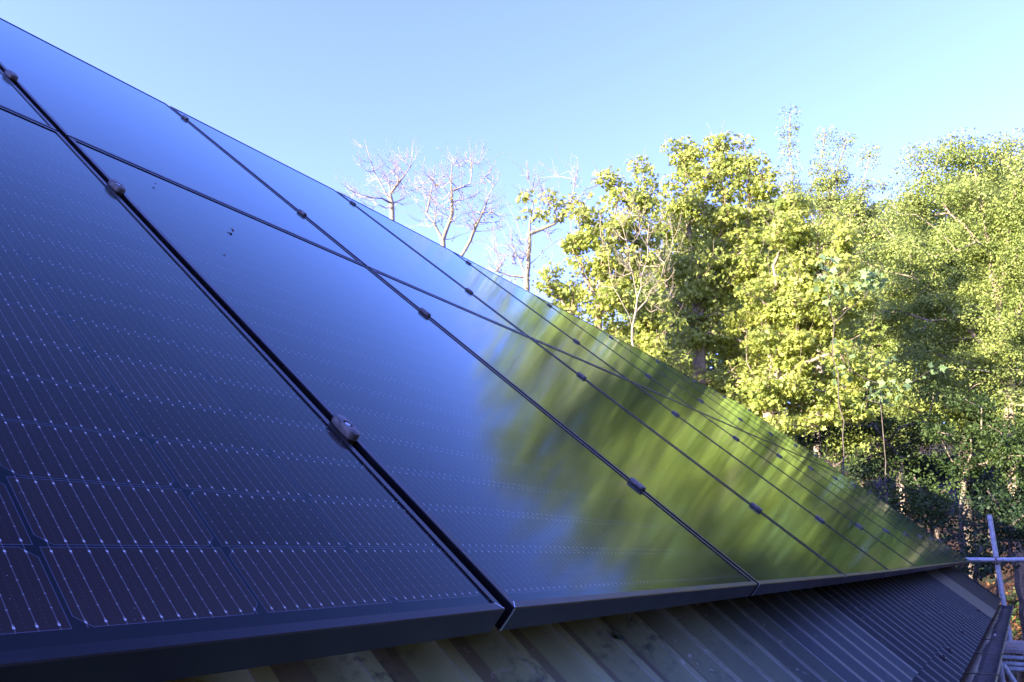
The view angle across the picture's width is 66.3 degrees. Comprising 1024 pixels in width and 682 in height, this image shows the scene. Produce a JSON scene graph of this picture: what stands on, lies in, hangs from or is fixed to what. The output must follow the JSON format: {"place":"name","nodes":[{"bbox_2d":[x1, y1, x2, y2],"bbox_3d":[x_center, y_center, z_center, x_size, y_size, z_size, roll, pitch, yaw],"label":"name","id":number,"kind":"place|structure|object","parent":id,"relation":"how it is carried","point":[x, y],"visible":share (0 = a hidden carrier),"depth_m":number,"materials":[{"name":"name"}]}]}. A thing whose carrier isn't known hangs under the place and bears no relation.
{"place":"outdoors","nodes":[
{"label":"outdoors","id":0,"kind":"place"},
{"bbox_2d":[0,0,1023,419],"label":"sky","id":1,"kind":"structure","parent":0,"point":[600,81],"materials":[{"name":"blue"}]},
{"bbox_2d":[800,428,1023,681],"bbox_3d":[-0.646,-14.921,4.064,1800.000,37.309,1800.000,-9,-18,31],"label":"ground","id":2,"kind":"structure","parent":0,"point":[1008,577],"depth_m":26.61,"materials":[{"name":"brown soil"}]},
{"bbox_2d":[335,131,425,220],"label":"bare tree","id":3,"kind":"object","parent":2,"relation":"on","point":[391,202],"visible":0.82,"depth_m":18.29,"materials":[{"name":"beige plant"}]},
{"bbox_2d":[402,139,516,255],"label":"bare tree","id":4,"kind":"object","parent":2,"relation":"on","point":[452,207],"visible":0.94,"depth_m":17.27,"materials":[{"name":"beige plant"}]},
{"bbox_2d":[473,151,614,291],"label":"thinly leaved tree","id":5,"kind":"object","parent":2,"relation":"on","point":[539,215],"visible":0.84,"depth_m":16.16,"materials":[{"name":"beige plant"}]},
{"bbox_2d":[164,566,1013,681],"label":"roof","id":6,"kind":"structure","parent":2,"relation":"on","point":[934,625],"depth_m":2.15,"materials":[{"name":"metal"}]},
{"bbox_2d":[613,629,623,639],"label":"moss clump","id":7,"kind":"object","parent":6,"relation":"on","point":[616,636],"visible":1,"depth_m":1.62,"materials":[{"name":"green plant"}]},
{"bbox_2d":[1003,663,1016,681],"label":"scaffold brace","id":8,"kind":"object","parent":6,"relation":"attached to","point":[1007,671],"visible":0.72,"depth_m":7.64,"materials":[{"name":"metal"}]},
{"bbox_3d":[2.117,1.258,4.929,0.130,0.143,11.420,-9,-18,31],"label":"mounting rail","id":9,"kind":"object","parent":6,"relation":"attached to","visible":0},
{"bbox_2d":[0,107,504,681],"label":"solar panel","id":10,"kind":"object","parent":9,"relation":"attached to","point":[192,483],"visible":1,"depth_m":0.84,"materials":[{"name":"glass"}]},
{"bbox_2d":[331,414,359,444],"bbox_3d":[-0.268,0.158,1.184,0.059,0.079,0.027,37,8,35],"label":"panel clamp","id":11,"kind":"object","parent":9,"relation":"attached to","point":[346,428],"visible":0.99,"depth_m":1.17,"materials":[{"name":"metal"}]},
{"bbox_2d":[66,136,756,630],"bbox_3d":[-0.269,0.048,1.884,1.329,1.088,1.087,-9,-18,31],"label":"solar panel","id":12,"kind":"object","parent":9,"relation":"attached to","point":[528,512],"visible":0.92,"depth_m":1.58,"materials":[{"name":"glass"}]},
{"bbox_2d":[630,477,645,490],"bbox_3d":[0.321,0.400,2.081,0.051,0.059,0.021,37,9,34],"label":"panel clamp","id":13,"kind":"object","parent":9,"relation":"attached to","point":[638,484],"visible":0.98,"depth_m":2.07,"materials":[{"name":"metal"}]},
{"bbox_2d":[531,338,890,583],"bbox_3d":[0.941,0.556,3.740,1.319,1.101,1.156,-9,-18,31],"label":"solar panel","id":14,"kind":"object","parent":9,"relation":"attached to","point":[850,561],"visible":0.89,"depth_m":3.61,"materials":[{"name":"glass"}]},
{"bbox_2d":[751,502,762,511],"bbox_3d":[0.926,0.657,3.013,0.051,0.059,0.021,38,9,34],"label":"panel clamp","id":15,"kind":"object","parent":9,"relation":"attached to","point":[756,507],"visible":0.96,"depth_m":3.00,"materials":[{"name":"metal"}]},
{"bbox_2d":[632,382,916,576],"bbox_3d":[1.558,0.813,4.686,1.316,1.101,1.141,-9,-18,31],"label":"solar panel","id":16,"kind":"object","parent":9,"relation":"attached to","point":[885,556],"visible":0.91,"depth_m":4.59,"materials":[{"name":"glass"}]},
{"bbox_2d":[698,411,935,571],"bbox_3d":[2.181,1.073,5.639,1.317,1.100,1.161,-9,-18,31],"label":"solar panel","id":17,"kind":"object","parent":9,"relation":"attached to","point":[896,545],"visible":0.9,"depth_m":5.56,"materials":[{"name":"glass"}]},
{"bbox_2d":[831,469,970,563],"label":"solar panel","id":18,"kind":"object","parent":9,"relation":"attached to","point":[915,525],"visible":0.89,"depth_m":9.40,"materials":[{"name":"glass"}]},
{"bbox_3d":[1.499,0.777,5.464,0.130,0.143,11.420,-9,-18,31],"label":"mounting rail","id":19,"kind":"object","parent":6,"relation":"attached to","visible":0},
{"bbox_2d":[108,179,125,197],"bbox_3d":[-0.886,-0.312,1.728,0.059,0.080,0.028,37,9,35],"label":"panel clamp","id":20,"kind":"object","parent":19,"relation":"attached to","point":[118,188],"visible":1,"depth_m":1.71,"materials":[{"name":"metal"}]},
{"bbox_2d":[420,308,430,316],"bbox_3d":[-0.301,-0.076,2.617,0.051,0.059,0.021,37,9,34],"label":"panel clamp","id":21,"kind":"object","parent":19,"relation":"attached to","point":[426,312],"visible":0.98,"depth_m":2.60,"materials":[{"name":"metal"}]},
{"bbox_2d":[369,268,844,595],"bbox_3d":[0.330,0.300,2.802,1.325,1.096,1.124,-9,-18,31],"label":"solar panel","id":22,"kind":"object","parent":19,"relation":"attached to","point":[764,553],"visible":0.93,"depth_m":2.62,"materials":[{"name":"glass"}]},
{"bbox_2d":[746,432,947,568],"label":"solar panel","id":23,"kind":"object","parent":19,"relation":"attached to","point":[914,545],"visible":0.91,"depth_m":6.54,"materials":[{"name":"glass"}]},
{"bbox_2d":[781,447,957,566],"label":"solar panel","id":24,"kind":"object","parent":19,"relation":"attached to","point":[950,561],"visible":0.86,"depth_m":7.49,"materials":[{"name":"glass"}]},
{"bbox_2d":[808,459,964,564],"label":"solar panel","id":25,"kind":"object","parent":19,"relation":"attached to","point":[898,518],"visible":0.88,"depth_m":8.45,"materials":[{"name":"glass"}]},
{"bbox_3d":[0.970,0.366,5.923,0.130,0.143,11.420,-9,-18,31],"label":"mounting rail","id":26,"kind":"object","parent":6,"relation":"attached to","visible":0},
{"bbox_2d":[4,69,18,83],"bbox_3d":[-1.415,-0.715,2.194,0.059,0.079,0.027,37,8,35],"label":"panel clamp","id":27,"kind":"object","parent":26,"relation":"attached to","point":[12,76],"visible":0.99,"depth_m":2.18,"materials":[{"name":"metal"}]},
{"bbox_2d":[0,69,56,130],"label":"solar panel","id":28,"kind":"object","parent":26,"relation":"attached to","point":[13,98],"visible":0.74,"depth_m":1.96,"materials":[{"name":"glass"}]},
{"bbox_2d":[0,18,363,264],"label":"solar panel","id":29,"kind":"object","parent":26,"relation":"attached to","point":[66,94],"visible":0.81,"depth_m":2.69,"materials":[{"name":"glass"}]},
{"bbox_2d":[298,209,306,216],"bbox_3d":[-0.833,-0.483,3.075,0.051,0.059,0.021,37,9,34],"label":"panel clamp","id":30,"kind":"object","parent":26,"relation":"attached to","point":[302,212],"visible":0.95,"depth_m":3.06,"materials":[{"name":"metal"}]},
{"bbox_2d":[170,106,526,335],"bbox_3d":[-0.804,-0.573,3.774,1.376,1.140,1.113,-9,-18,31],"label":"solar panel","id":31,"kind":"object","parent":26,"relation":"attached to","point":[362,237],"visible":0.79,"depth_m":3.65,"materials":[{"name":"glass"}]},
{"bbox_2d":[337,191,627,379],"bbox_3d":[-0.190,-0.323,4.705,1.369,1.143,1.159,-9,-18,31],"label":"solar panel","id":32,"kind":"object","parent":26,"relation":"attached to","point":[512,309],"visible":0.79,"depth_m":4.61,"materials":[{"name":"glass"}]},
{"bbox_2d":[454,252,694,409],"bbox_3d":[0.433,-0.065,5.653,1.366,1.143,1.148,-9,-18,31],"label":"solar panel","id":33,"kind":"object","parent":26,"relation":"attached to","point":[595,346],"visible":0.77,"depth_m":5.58,"materials":[{"name":"glass"}]},
{"bbox_2d":[534,294,742,430],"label":"solar panel","id":34,"kind":"object","parent":26,"relation":"attached to","point":[670,385],"visible":0.74,"depth_m":6.56,"materials":[{"name":"glass"}]},
{"bbox_2d":[598,328,777,445],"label":"solar panel","id":35,"kind":"object","parent":26,"relation":"attached to","point":[698,394],"visible":0.68,"depth_m":7.52,"materials":[{"name":"glass"}]},
{"bbox_2d":[646,353,804,457],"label":"solar panel","id":36,"kind":"object","parent":26,"relation":"attached to","point":[748,421],"visible":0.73,"depth_m":8.47,"materials":[{"name":"glass"}]},
{"bbox_2d":[685,374,827,467],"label":"solar panel","id":37,"kind":"object","parent":26,"relation":"attached to","point":[765,427],"visible":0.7,"depth_m":9.42,"materials":[{"name":"glass"}]},
{"bbox_2d":[715,390,843,474],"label":"solar panel","id":38,"kind":"object","parent":26,"relation":"attached to","point":[817,458],"visible":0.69,"depth_m":10.38,"materials":[{"name":"glass"}]},
{"bbox_2d":[531,151,693,368],"bbox_3d":[1.895,1.473,14.503,3.060,11.161,1.574,-2,-15,8],"label":"sycamore tree","id":39,"kind":"object","parent":2,"relation":"on","point":[646,325],"visible":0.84,"depth_m":15.15,"materials":[{"name":"green plant"}]},
{"bbox_2d":[573,185,688,345],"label":"bare tree","id":40,"kind":"object","parent":2,"relation":"on","point":[641,286],"visible":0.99,"depth_m":14.01,"materials":[{"name":"beige plant"}]},
{"bbox_2d":[582,272,729,388],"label":"woodland tree","id":41,"kind":"object","parent":2,"relation":"on","point":[625,317],"visible":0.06,"depth_m":26.83,"materials":[{"name":"green plant"}]},
{"bbox_2d":[622,217,777,415],"bbox_3d":[7.374,1.077,30.035,7.214,12.827,6.964,-9,-18,31],"label":"woodland tree","id":42,"kind":"object","parent":2,"relation":"on","point":[723,326],"visible":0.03,"depth_m":29.19,"materials":[{"name":"green plant"}]},
{"bbox_2d":[646,120,787,402],"bbox_3d":[4.264,1.090,15.575,3.218,12.412,2.108,-4,-16,15],"label":"sycamore tree","id":43,"kind":"object","parent":2,"relation":"on","point":[707,300],"visible":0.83,"depth_m":16.23,"materials":[{"name":"green plant"}]},
{"bbox_2d":[708,198,860,447],"bbox_3d":[10.430,0.521,31.358,7.592,13.722,6.919,4,-16,-15],"label":"woodland tree","id":44,"kind":"object","parent":2,"relation":"on","point":[769,296],"visible":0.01,"depth_m":30.24,"materials":[{"name":"green plant"}]},
{"bbox_2d":[788,426,826,450],"bbox_3d":[5.444,4.297,14.461,1.225,5.532,1.326,-9,-18,31],"label":"shrub","id":45,"kind":"object","parent":2,"relation":"on","point":[816,438],"visible":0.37,"depth_m":15.00,"materials":[{"name":"green plant"}]},
{"bbox_2d":[723,183,898,437],"bbox_3d":[5.397,1.827,13.953,2.528,10.289,2.608,7,-17,-23],"label":"sycamore tree","id":46,"kind":"object","parent":2,"relation":"on","point":[804,330],"visible":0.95,"depth_m":14.34,"materials":[{"name":"green plant"}]},
{"bbox_2d":[802,441,867,484],"bbox_3d":[5.756,4.295,13.686,1.294,5.149,0.970,-9,-18,31],"label":"shrub","id":47,"kind":"object","parent":2,"relation":"on","point":[840,461],"visible":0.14,"depth_m":14.25,"materials":[{"name":"green plant"}]},
{"bbox_2d":[751,216,925,473],"bbox_3d":[11.587,1.213,27.311,6.538,12.018,7.200,-9,-18,31],"label":"woodland tree","id":48,"kind":"object","parent":2,"relation":"on","point":[865,442],"visible":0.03,"depth_m":26.05,"materials":[{"name":"green plant"}]},
{"bbox_2d":[761,104,922,458],"bbox_3d":[8.936,0.016,20.709,4.195,14.590,2.798,-9,-18,31],"label":"birch tree","id":49,"kind":"object","parent":2,"relation":"on","point":[862,215],"visible":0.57,"depth_m":21.65,"materials":[{"name":"green plant"}]},
{"bbox_2d":[812,254,890,474],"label":"maple sapling","id":50,"kind":"object","parent":2,"relation":"on","point":[864,272],"visible":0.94,"depth_m":13.02,"materials":[{"name":"green plant"}]},
{"bbox_2d":[833,453,896,496],"bbox_3d":[7.501,4.635,16.191,1.353,4.658,1.314,-3,-15,11],"label":"shrub","id":51,"kind":"object","parent":2,"relation":"on","point":[853,469],"visible":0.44,"depth_m":16.58,"materials":[{"name":"green plant"}]},
{"bbox_2d":[798,382,955,516],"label":"tree","id":52,"kind":"object","parent":2,"relation":"on","point":[871,427],"visible":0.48,"depth_m":14.76,"materials":[{"name":"green plant"}]},
{"bbox_2d":[828,337,947,503],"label":"maple sapling","id":53,"kind":"object","parent":2,"relation":"on","point":[907,385],"visible":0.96,"depth_m":13.03,"materials":[{"name":"green plant"}]},
{"bbox_2d":[825,199,957,517],"bbox_3d":[12.746,0.969,25.413,5.943,11.922,6.435,-9,-18,31],"label":"woodland tree","id":54,"kind":"object","parent":2,"relation":"on","point":[879,348],"visible":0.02,"depth_m":25.17,"materials":[{"name":"green plant"}]},
{"bbox_2d":[873,486,920,517],"bbox_3d":[6.287,4.486,12.659,1.195,4.281,1.076,-9,-18,31],"label":"shrub","id":55,"kind":"object","parent":2,"relation":"on","point":[895,504],"visible":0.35,"depth_m":12.98,"materials":[{"name":"green plant"}]},
{"bbox_2d":[857,440,945,519],"bbox_3d":[7.765,4.428,15.120,1.513,5.042,1.458,-9,-18,31],"label":"shrub","id":56,"kind":"object","parent":2,"relation":"on","point":[923,466],"visible":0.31,"depth_m":15.38,"materials":[{"name":"green plant"}]},
{"bbox_2d":[880,463,972,535],"bbox_3d":[6.791,4.213,12.291,1.091,4.604,1.358,3,-15,-11],"label":"shrub","id":57,"kind":"object","parent":2,"relation":"on","point":[929,511],"visible":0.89,"depth_m":12.59,"materials":[{"name":"green plant"}]},
{"bbox_2d":[837,127,1023,640],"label":"birch tree","id":58,"kind":"object","parent":2,"relation":"on","point":[1000,363],"visible":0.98,"depth_m":16.14,"materials":[{"name":"green plant"}]},
{"bbox_2d":[904,441,964,538],"bbox_3d":[8.931,4.523,16.256,1.404,4.897,1.755,-2,-15,6],"label":"shrub","id":59,"kind":"object","parent":2,"relation":"on","point":[943,475],"visible":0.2,"depth_m":16.44,"materials":[{"name":"green plant"}]},
{"bbox_2d":[850,154,1023,579],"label":"woodland tree","id":60,"kind":"object","parent":2,"relation":"on","point":[900,404],"visible":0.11,"depth_m":22.56,"materials":[{"name":"green plant"}]},
{"bbox_2d":[925,495,1005,575],"bbox_3d":[6.971,4.369,11.686,1.137,4.070,0.910,-9,-18,31],"label":"shrub","id":61,"kind":"object","parent":2,"relation":"on","point":[963,523],"visible":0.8,"depth_m":12.03,"materials":[{"name":"green plant"}]},
{"bbox_2d":[908,150,1023,471],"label":"woodland tree","id":62,"kind":"object","parent":2,"relation":"on","point":[958,278],"visible":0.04,"depth_m":21.99,"materials":[{"name":"green plant"}]},
{"bbox_2d":[916,388,1023,566],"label":"tree","id":63,"kind":"object","parent":2,"relation":"on","point":[1001,441],"visible":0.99,"depth_m":13.15,"materials":[{"name":"green plant"}]},
{"bbox_2d":[947,434,1023,681],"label":"tree","id":64,"kind":"object","parent":2,"relation":"on","point":[982,479],"visible":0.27,"depth_m":15.47,"materials":[{"name":"green plant"}]},
{"bbox_2d":[955,532,1020,681],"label":"shrub","id":65,"kind":"object","parent":2,"relation":"on","point":[988,566],"visible":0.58,"depth_m":11.13,"materials":[{"name":"green plant"}]},
{"bbox_2d":[954,217,1023,487],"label":"woodland tree","id":66,"kind":"object","parent":2,"relation":"on","point":[970,422],"visible":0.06,"depth_m":21.43,"materials":[{"name":"green plant"}]},
{"bbox_2d":[966,479,1023,681],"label":"tree","id":67,"kind":"object","parent":2,"relation":"on","point":[994,506],"visible":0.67,"depth_m":12.86,"materials":[{"name":"green plant"}]},
{"bbox_2d":[970,496,1023,640],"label":"shrub","id":68,"kind":"object","parent":2,"relation":"on","point":[1014,529],"visible":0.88,"depth_m":11.78,"materials":[{"name":"green plant"}]},
{"bbox_2d":[980,474,1023,516],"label":"shrub","id":69,"kind":"object","parent":2,"relation":"on","point":[1018,489],"visible":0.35,"depth_m":14.19,"materials":[{"name":"green plant"}]},
{"bbox_2d":[999,662,1005,681],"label":"scaffold pole","id":70,"kind":"object","parent":2,"relation":"on","point":[1001,676],"depth_m":7.27,"materials":[{"name":"metal"}]},
{"bbox_2d":[982,581,1023,681],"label":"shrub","id":71,"kind":"object","parent":2,"relation":"on","point":[1015,624],"visible":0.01,"depth_m":18.37,"materials":[{"name":"orange plant"}]},
{"bbox_2d":[982,269,1023,415],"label":"birch tree","id":72,"kind":"object","parent":2,"relation":"on","point":[1000,391],"visible":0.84,"depth_m":13.39,"materials":[{"name":"green plant"}]},
{"bbox_2d":[987,515,1019,681],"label":"scaffold pole","id":73,"kind":"object","parent":2,"relation":"on","point":[996,562],"visible":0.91,"depth_m":9.54,"materials":[{"name":"metal"}]},
{"bbox_2d":[965,557,1023,561],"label":"scaffold tube","id":74,"kind":"object","parent":73,"relation":"attached to","point":[1000,559],"depth_m":9.55,"materials":[{"name":"metal"}]},
{"bbox_2d":[1006,641,1023,643],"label":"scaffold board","id":75,"kind":"object","parent":73,"relation":"attached to","point":[1009,642],"depth_m":9.15,"materials":[{"name":"grey wood"}]},
{"bbox_2d":[1002,655,1023,660],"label":"scaffold tube","id":76,"kind":"object","parent":2,"relation":"on","point":[1013,657],"depth_m":8.40,"materials":[{"name":"metal"}]},
{"bbox_2d":[1004,647,1023,653],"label":"scaffold board","id":77,"kind":"object","parent":76,"relation":"on","point":[1014,650],"depth_m":8.51,"materials":[{"name":"grey wood"}]},
{"bbox_2d":[1005,645,1023,647],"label":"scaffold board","id":78,"kind":"object","parent":77,"relation":"on","point":[1011,646],"depth_m":8.75,"materials":[{"name":"grey wood"}]},
{"bbox_2d":[1002,661,1023,666],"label":"scaffold tube","id":79,"kind":"object","parent":2,"relation":"on","point":[1015,664],"depth_m":8.24,"materials":[{"name":"metal"}]},
{"bbox_2d":[1005,587,1021,661],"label":"plants","id":80,"kind":"object","parent":2,"relation":"on","point":[1017,604],"visible":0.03,"depth_m":18.65,"materials":[{"name":"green plant"}]},
{"bbox_2d":[1007,666,1023,671],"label":"scaffold tube","id":81,"kind":"object","parent":2,"relation":"on","point":[1016,669],"depth_m":8.10,"materials":[{"name":"metal"}]}
]}

